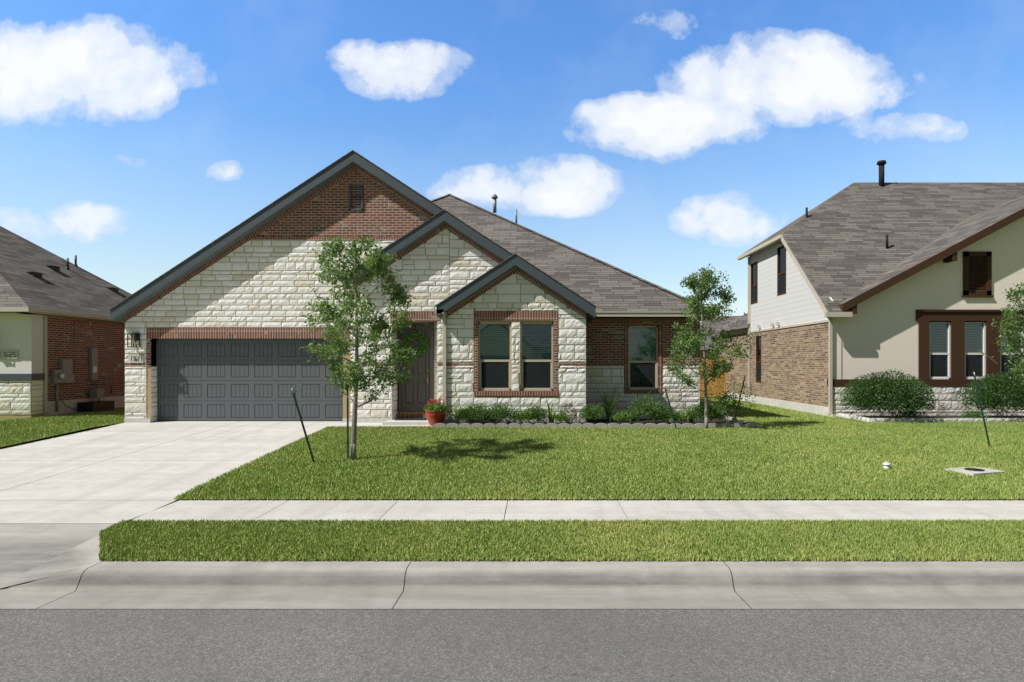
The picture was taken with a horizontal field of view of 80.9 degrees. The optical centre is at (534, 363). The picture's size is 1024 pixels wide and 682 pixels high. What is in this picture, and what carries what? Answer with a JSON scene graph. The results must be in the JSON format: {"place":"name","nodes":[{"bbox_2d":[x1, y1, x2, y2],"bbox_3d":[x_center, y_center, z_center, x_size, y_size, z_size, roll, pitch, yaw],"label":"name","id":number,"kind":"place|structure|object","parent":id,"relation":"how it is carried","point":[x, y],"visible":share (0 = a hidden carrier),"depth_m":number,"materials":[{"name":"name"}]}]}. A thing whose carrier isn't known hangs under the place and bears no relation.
{"place":"outdoors","nodes":[
{"label":"outdoors","id":0,"kind":"place"},
{"bbox_2d":[0,418,430,587],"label":"driveway","id":1,"kind":"structure","parent":0,"point":[116,473],"depth_m":9.91,"materials":[{"name":"concrete"}]},
{"bbox_2d":[423,398,447,425],"bbox_3d":[-2.484,1.209,14.983,0.632,0.703,0.604,0,0,0],"label":"flower pot","id":2,"kind":"object","parent":1,"relation":"on","point":[435,413],"visible":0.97,"depth_m":14.82,"materials":[{"name":"red"}]},
{"bbox_2d":[0,609,1023,681],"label":"road asphalt","id":3,"kind":"structure","parent":0,"point":[511,645],"depth_m":4.46,"materials":[{"name":"grey asphalt"}]},
{"bbox_2d":[0,500,1023,523],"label":"pavement","id":4,"kind":"structure","parent":0,"point":[534,510],"depth_m":7.78,"materials":[{"name":"concrete"}]},
{"bbox_2d":[0,397,1023,560],"bbox_3d":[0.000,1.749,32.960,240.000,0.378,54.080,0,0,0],"label":"lawn","id":5,"kind":"structure","parent":0,"point":[701,399],"depth_m":8.48,"materials":[{"name":"green plant"}]},
{"bbox_2d":[0,226,131,417],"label":"neighbouring house","id":6,"kind":"structure","parent":5,"relation":"on","point":[39,316],"depth_m":18.56,"materials":[{"name":"brick"}]},
{"bbox_2d":[0,350,18,358],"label":"address plaque","id":7,"kind":"object","parent":6,"relation":"attached to","point":[9,354],"visible":1,"depth_m":17.07,"materials":[{"name":"grey"}]},
{"bbox_2d":[28,255,118,291],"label":"roof vents","id":8,"kind":"object","parent":6,"relation":"on","point":[37,274],"visible":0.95,"depth_m":21.64,"materials":[{"name":"black metal"}]},
{"bbox_2d":[51,320,114,412],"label":"neighbour utilities","id":9,"kind":"object","parent":5,"relation":"on","point":[64,373],"visible":0.99,"depth_m":18.80,"materials":[{"name":"grey metal"}]},
{"bbox_2d":[291,378,353,462],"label":"tree stakes","id":10,"kind":"object","parent":5,"relation":"on","point":[302,423],"visible":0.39,"depth_m":10.53,"materials":[{"name":"green painted metal"},{"name":"wire"}]},
{"bbox_2d":[299,223,427,459],"bbox_3d":[-3.098,-0.318,10.850,2.284,4.190,2.615,0,0,0],"label":"tree","id":11,"kind":"object","parent":5,"relation":"on","point":[376,261],"visible":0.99,"depth_m":10.67,"materials":[{"name":"green plant"}]},
{"bbox_2d":[124,165,699,426],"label":"house walls","id":12,"kind":"structure","parent":5,"relation":"on","point":[254,285],"depth_m":15.78,"materials":[{"name":"beige stone"}]},
{"bbox_2d":[127,333,139,346],"bbox_3d":[-10.470,-0.610,15.674,0.234,0.380,0.212,0,0,0],"label":"wall lantern","id":13,"kind":"object","parent":12,"relation":"attached to","point":[136,336],"visible":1,"depth_m":15.63,"materials":[{"name":"black metal"}]},
{"bbox_2d":[129,354,143,362],"bbox_3d":[-10.480,-0.118,15.773,0.389,0.231,0.034,0,0,0],"label":"house number","id":14,"kind":"object","parent":12,"relation":"attached to","point":[136,358],"visible":1,"depth_m":15.76,"materials":[{"name":"white"}]},
{"bbox_2d":[156,339,342,420],"bbox_3d":[-7.581,0.450,15.955,5.050,2.201,0.310,0,0,0],"label":"garage door","id":15,"kind":"structure","parent":12,"relation":"attached to","point":[228,379],"depth_m":16.05,"materials":[{"name":"grey paint"}]},
{"bbox_2d":[349,185,362,209],"bbox_3d":[-4.700,-4.345,15.788,0.360,0.650,0.060,0,0,0],"label":"gable vent","id":16,"kind":"object","parent":12,"relation":"attached to","point":[350,193],"visible":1,"depth_m":15.76,"materials":[{"name":"grey metal"}]},
{"bbox_2d":[109,150,704,321],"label":"house roof","id":17,"kind":"structure","parent":12,"relation":"on","point":[592,287],"depth_m":15.72,"materials":[{"name":"grey"}]},
{"bbox_2d":[395,322,433,419],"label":"front door","id":18,"kind":"structure","parent":12,"relation":"attached to","point":[416,393],"depth_m":16.22,"materials":[{"name":"brown paint"}]},
{"bbox_2d":[403,330,428,358],"bbox_3d":[-3.214,-0.500,16.160,0.726,0.794,0.254,0,0,0],"label":"wreath","id":19,"kind":"object","parent":18,"relation":"attached to","point":[422,343],"visible":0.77,"depth_m":16.15,"materials":[{"name":"green plant"}]},
{"bbox_2d":[435,194,516,421],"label":"pipes","id":20,"kind":"object","parent":12,"relation":"attached to","point":[494,197],"visible":0.88,"depth_m":15.21,"materials":[{"name":"white metal"}]},
{"bbox_2d":[479,322,510,390],"bbox_3d":[-1.024,-0.170,15.525,0.839,1.752,0.370,0,0,0],"label":"front window","id":21,"kind":"structure","parent":12,"relation":"attached to","point":[494,356],"depth_m":15.36,"materials":[{"name":"beige glass"}]},
{"bbox_2d":[521,322,552,390],"bbox_3d":[0.049,-0.170,15.525,0.837,1.752,0.370,0,0,0],"label":"front window","id":22,"kind":"structure","parent":12,"relation":"attached to","point":[536,356],"depth_m":15.36,"materials":[{"name":"beige"}]},
{"bbox_2d":[628,326,657,389],"bbox_3d":[2.981,-0.150,16.775,0.834,1.776,0.370,0,0,0],"label":"window","id":23,"kind":"structure","parent":12,"relation":"attached to","point":[643,374],"depth_m":16.61,"materials":[{"name":"beige glass"}]},
{"bbox_2d":[0,401,1023,499],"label":"lawn grass blades","id":24,"kind":"object","parent":5,"relation":"on","point":[813,431],"depth_m":10.65,"materials":[{"name":"green plant"}]},
{"bbox_2d":[0,561,1023,608],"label":"kerb gutter","id":25,"kind":"object","parent":5,"relation":"on","point":[550,585],"visible":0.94,"depth_m":5.59,"materials":[{"name":"concrete"}]},
{"bbox_2d":[98,518,1023,560],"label":"verge grass blades","id":26,"kind":"object","parent":5,"relation":"on","point":[714,550],"depth_m":6.42,"materials":[{"name":"green plant"}]},
{"bbox_2d":[433,416,756,427],"bbox_3d":[1.448,1.528,15.528,7.796,0.164,2.156,0,0,0],"label":"flower bed","id":27,"kind":"object","parent":5,"relation":"on","point":[714,422],"visible":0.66,"depth_m":14.45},
{"bbox_2d":[443,397,473,422],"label":"ornamental grass","id":28,"kind":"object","parent":27,"relation":"on","point":[456,414],"depth_m":14.91,"materials":[{"name":"green plant"}]},
{"bbox_2d":[454,406,479,420],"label":"shrub","id":29,"kind":"object","parent":27,"relation":"on","point":[464,415],"visible":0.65,"depth_m":14.94,"materials":[{"name":"green plant"}]},
{"bbox_2d":[464,402,492,419],"bbox_3d":[-1.409,1.194,14.960,0.744,0.449,0.684,0,0,0],"label":"shrub","id":30,"kind":"object","parent":27,"relation":"on","point":[480,409],"visible":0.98,"depth_m":14.86,"materials":[{"name":"green plant"}]},
{"bbox_2d":[481,410,498,420],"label":"shrub","id":31,"kind":"object","parent":27,"relation":"on","point":[491,419],"visible":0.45,"depth_m":15.03,"materials":[{"name":"green plant"}]},
{"bbox_2d":[487,401,516,419],"bbox_3d":[-0.815,1.183,14.948,0.830,0.472,0.712,0,0,0],"label":"shrub","id":32,"kind":"object","parent":27,"relation":"on","point":[500,412],"visible":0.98,"depth_m":14.86,"materials":[{"name":"green plant"}]},
{"bbox_2d":[511,409,529,421],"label":"lime bed plant","id":33,"kind":"object","parent":27,"relation":"on","point":[520,416],"visible":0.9,"depth_m":14.93,"materials":[{"name":"green plant"}]},
{"bbox_2d":[524,406,546,420],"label":"shrub","id":34,"kind":"object","parent":27,"relation":"on","point":[537,414],"visible":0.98,"depth_m":14.86,"materials":[{"name":"green plant"}]},
{"bbox_2d":[535,399,559,422],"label":"ornamental grass","id":35,"kind":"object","parent":27,"relation":"on","point":[550,416],"depth_m":14.93,"materials":[{"name":"green plant"}]},
{"bbox_2d":[554,411,570,422],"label":"lime bed plant","id":36,"kind":"object","parent":27,"relation":"on","point":[561,418],"visible":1,"depth_m":14.83,"materials":[{"name":"green plant"}]},
{"bbox_2d":[558,402,576,421],"bbox_3d":[0.824,1.258,15.059,0.512,0.605,0.544,0,0,0],"label":"loropetalum","id":37,"kind":"object","parent":27,"relation":"on","point":[566,408],"visible":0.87,"depth_m":15.02,"materials":[{"name":"plant"}]},
{"bbox_2d":[578,404,605,419],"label":"shrub","id":38,"kind":"object","parent":27,"relation":"on","point":[593,412],"visible":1,"depth_m":14.90,"materials":[{"name":"green plant"}]},
{"bbox_2d":[586,377,630,420],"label":"tall grass","id":39,"kind":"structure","parent":27,"relation":"on","point":[609,408],"depth_m":15.62,"materials":[{"name":"green plant"}]},
{"bbox_2d":[612,410,631,422],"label":"lime bed plant","id":40,"kind":"object","parent":27,"relation":"on","point":[622,415],"visible":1,"depth_m":14.84,"materials":[{"name":"green plant"}]},
{"bbox_2d":[625,392,653,422],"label":"ornamental grass","id":41,"kind":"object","parent":27,"relation":"on","point":[637,419],"depth_m":15.26,"materials":[{"name":"green plant"}]},
{"bbox_2d":[627,394,666,417],"bbox_3d":[2.787,1.071,14.946,1.015,0.583,0.912,0,0,0],"label":"shrub","id":42,"kind":"object","parent":27,"relation":"on","point":[642,408],"visible":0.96,"depth_m":14.87,"materials":[{"name":"green plant"}]},
{"bbox_2d":[637,393,667,420],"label":"tall grass","id":43,"kind":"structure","parent":27,"relation":"on","point":[655,404],"depth_m":15.72,"materials":[{"name":"green plant"}]},
{"bbox_2d":[649,405,676,420],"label":"shrub","id":44,"kind":"object","parent":27,"relation":"on","point":[665,414],"visible":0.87,"depth_m":14.81,"materials":[{"name":"green plant"}]},
{"bbox_2d":[653,380,690,421],"bbox_3d":[3.505,0.995,15.504,1.030,1.238,1.006,0,0,-35],"label":"loropetalum","id":45,"kind":"object","parent":27,"relation":"on","point":[678,400],"visible":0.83,"depth_m":15.43,"materials":[{"name":"plant"}]},
{"bbox_2d":[672,410,688,421],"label":"lime bed plant","id":46,"kind":"object","parent":27,"relation":"on","point":[680,416],"visible":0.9,"depth_m":14.93,"materials":[{"name":"green plant"}]},
{"bbox_2d":[674,401,710,422],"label":"ornamental grass","id":47,"kind":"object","parent":27,"relation":"on","point":[691,420],"depth_m":15.17,"materials":[{"name":"green plant"}]},
{"bbox_2d":[685,402,714,419],"bbox_3d":[4.101,1.189,14.906,0.748,0.460,0.670,0,0,0],"label":"shrub","id":48,"kind":"object","parent":27,"relation":"on","point":[693,414],"visible":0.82,"depth_m":14.80,"materials":[{"name":"green plant"}]},
{"bbox_2d":[699,403,727,420],"bbox_3d":[4.417,1.198,14.946,0.750,0.476,0.706,0,0,0],"label":"shrub","id":49,"kind":"object","parent":27,"relation":"on","point":[717,411],"visible":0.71,"depth_m":14.85,"materials":[{"name":"green plant"}]},
{"bbox_2d":[700,376,758,422],"bbox_3d":[4.923,0.960,15.276,1.458,1.295,1.341,0,0,0],"label":"shrub","id":50,"kind":"object","parent":27,"relation":"on","point":[724,404],"visible":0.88,"depth_m":15.23,"materials":[{"name":"green plant"}]},
{"bbox_2d":[664,376,745,428],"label":"tree stakes","id":51,"kind":"object","parent":5,"relation":"on","point":[708,382],"visible":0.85,"depth_m":14.27,"materials":[{"name":"green metal"}]},
{"bbox_2d":[664,264,755,428],"bbox_3d":[4.177,-0.371,14.310,2.184,3.941,2.145,0,0,0],"label":"tree","id":52,"kind":"object","parent":5,"relation":"on","point":[689,343],"visible":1,"depth_m":14.11,"materials":[{"name":"green plant"}]},
{"bbox_2d":[700,359,725,396],"bbox_3d":[-2.898,0.585,26.541,23.027,1.870,0.269,0,0,-3],"label":"fence","id":53,"kind":"object","parent":5,"relation":"on","point":[715,383],"visible":0.06,"depth_m":27.00,"materials":[{"name":"brown wood"}]},
{"bbox_2d":[700,316,747,358],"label":"houses","id":54,"kind":"structure","parent":5,"relation":"on","point":[718,325],"depth_m":67.03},
{"bbox_2d":[713,160,1023,417],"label":"neighbour house","id":55,"kind":"structure","parent":5,"relation":"on","point":[874,277],"depth_m":18.61,"materials":[{"name":"brick"}]},
{"bbox_2d":[751,261,757,303],"bbox_3d":[8.775,-3.140,23.530,0.370,1.600,0.720,0,0,0],"label":"neighbour window","id":56,"kind":"structure","parent":55,"relation":"attached to","point":[754,283],"depth_m":23.54,"materials":[{"name":"brown glass"}]},
{"bbox_2d":[756,336,760,382],"bbox_3d":[8.805,-0.150,23.115,0.370,1.800,0.570,0,0,0],"label":"neighbour window","id":57,"kind":"structure","parent":55,"relation":"attached to","point":[758,359],"depth_m":23.25,"materials":[{"name":"brown glass"}]},
{"bbox_2d":[777,245,785,295],"bbox_3d":[8.775,-3.235,20.910,0.370,1.690,0.740,0,0,0],"label":"neighbour window","id":58,"kind":"structure","parent":55,"relation":"attached to","point":[781,270],"depth_m":20.99,"materials":[{"name":"brown glass"}]},
{"bbox_2d":[930,321,950,378],"bbox_3d":[11.730,-0.378,17.585,0.640,1.685,0.370,0,0,0],"label":"neighbour window","id":59,"kind":"structure","parent":55,"relation":"attached to","point":[940,350],"depth_m":17.42,"materials":[{"name":"grey glass"}]},
{"bbox_2d":[965,321,985,378],"bbox_3d":[12.750,-0.378,17.585,0.640,1.685,0.370,0,0,0],"label":"neighbour window","id":60,"kind":"structure","parent":55,"relation":"attached to","point":[975,342],"depth_m":17.42,"materials":[{"name":"grey glass"}]},
{"bbox_2d":[962,251,992,296],"bbox_3d":[12.800,-2.570,17.360,0.860,1.320,0.080,0,0,0],"label":"gable vent","id":61,"kind":"object","parent":55,"relation":"attached to","point":[986,283],"visible":1,"depth_m":17.34,"materials":[{"name":"brown wood"}]},
{"bbox_2d":[1000,321,1023,377],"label":"neighbour window","id":62,"kind":"structure","parent":55,"relation":"attached to","point":[1003,360],"depth_m":17.42,"materials":[{"name":"grey glass"}]},
{"bbox_2d":[882,462,890,468],"bbox_3d":[5.920,1.731,10.100,0.130,0.145,0.130,0,0,0],"label":"cleanout cap","id":63,"kind":"object","parent":5,"relation":"on","point":[886,465],"visible":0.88,"depth_m":10.07,"materials":[{"name":"white plastic"}]},
{"bbox_2d":[839,413,1023,422],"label":"neighbour bed","id":64,"kind":"object","parent":5,"relation":"on","point":[949,418],"visible":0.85,"depth_m":15.74,"materials":[{"name":"stone"}]},
{"bbox_2d":[840,368,936,413],"bbox_3d":[9.504,0.735,16.206,2.288,1.205,2.067,0,0,-33],"label":"neighbour shrub","id":65,"kind":"object","parent":64,"relation":"on","point":[906,395],"visible":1,"depth_m":15.84,"materials":[{"name":"green plant"}]},
{"bbox_2d":[891,408,928,418],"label":"neighbour shrub","id":66,"kind":"object","parent":64,"relation":"on","point":[911,413],"visible":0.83,"depth_m":15.92,"materials":[{"name":"green plant"}]},
{"bbox_2d":[925,399,949,417],"bbox_3d":[11.001,1.294,16.383,0.570,0.617,0.653,0,0,0],"label":"neighbour shrub","id":67,"kind":"object","parent":64,"relation":"on","point":[938,408],"visible":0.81,"depth_m":16.36,"materials":[{"name":"plant"}]},
{"bbox_2d":[960,409,988,417],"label":"plant","id":68,"kind":"object","parent":64,"relation":"on","point":[974,415],"visible":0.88,"depth_m":15.93,"materials":[{"name":"green plant"}]},
{"bbox_2d":[952,370,1023,412],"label":"neighbour shrub","id":69,"kind":"object","parent":64,"relation":"on","point":[993,394],"visible":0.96,"depth_m":16.00,"materials":[{"name":"green plant"}]},
{"bbox_2d":[944,466,1005,476],"bbox_3d":[7.250,1.795,9.900,0.720,0.090,0.500,0,0,-18],"label":"water meter box","id":70,"kind":"object","parent":5,"relation":"on","point":[976,471],"visible":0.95,"depth_m":9.76,"materials":[{"name":"concrete"}]},
{"bbox_2d":[973,372,1022,445],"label":"tree stakes","id":71,"kind":"object","parent":5,"relation":"on","point":[976,384],"visible":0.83,"depth_m":11.88,"materials":[{"name":"green painted metal"},{"name":"wire"}]},
{"bbox_2d":[979,282,1023,390],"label":"neighbour tree","id":72,"kind":"object","parent":5,"relation":"on","point":[1016,345],"visible":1,"depth_m":12.29,"materials":[{"name":"green plant"}]},
{"bbox_2d":[0,0,1023,321],"label":"sky","id":73,"kind":"structure","parent":0,"point":[659,142],"materials":[{"name":"blue"}]}
]}

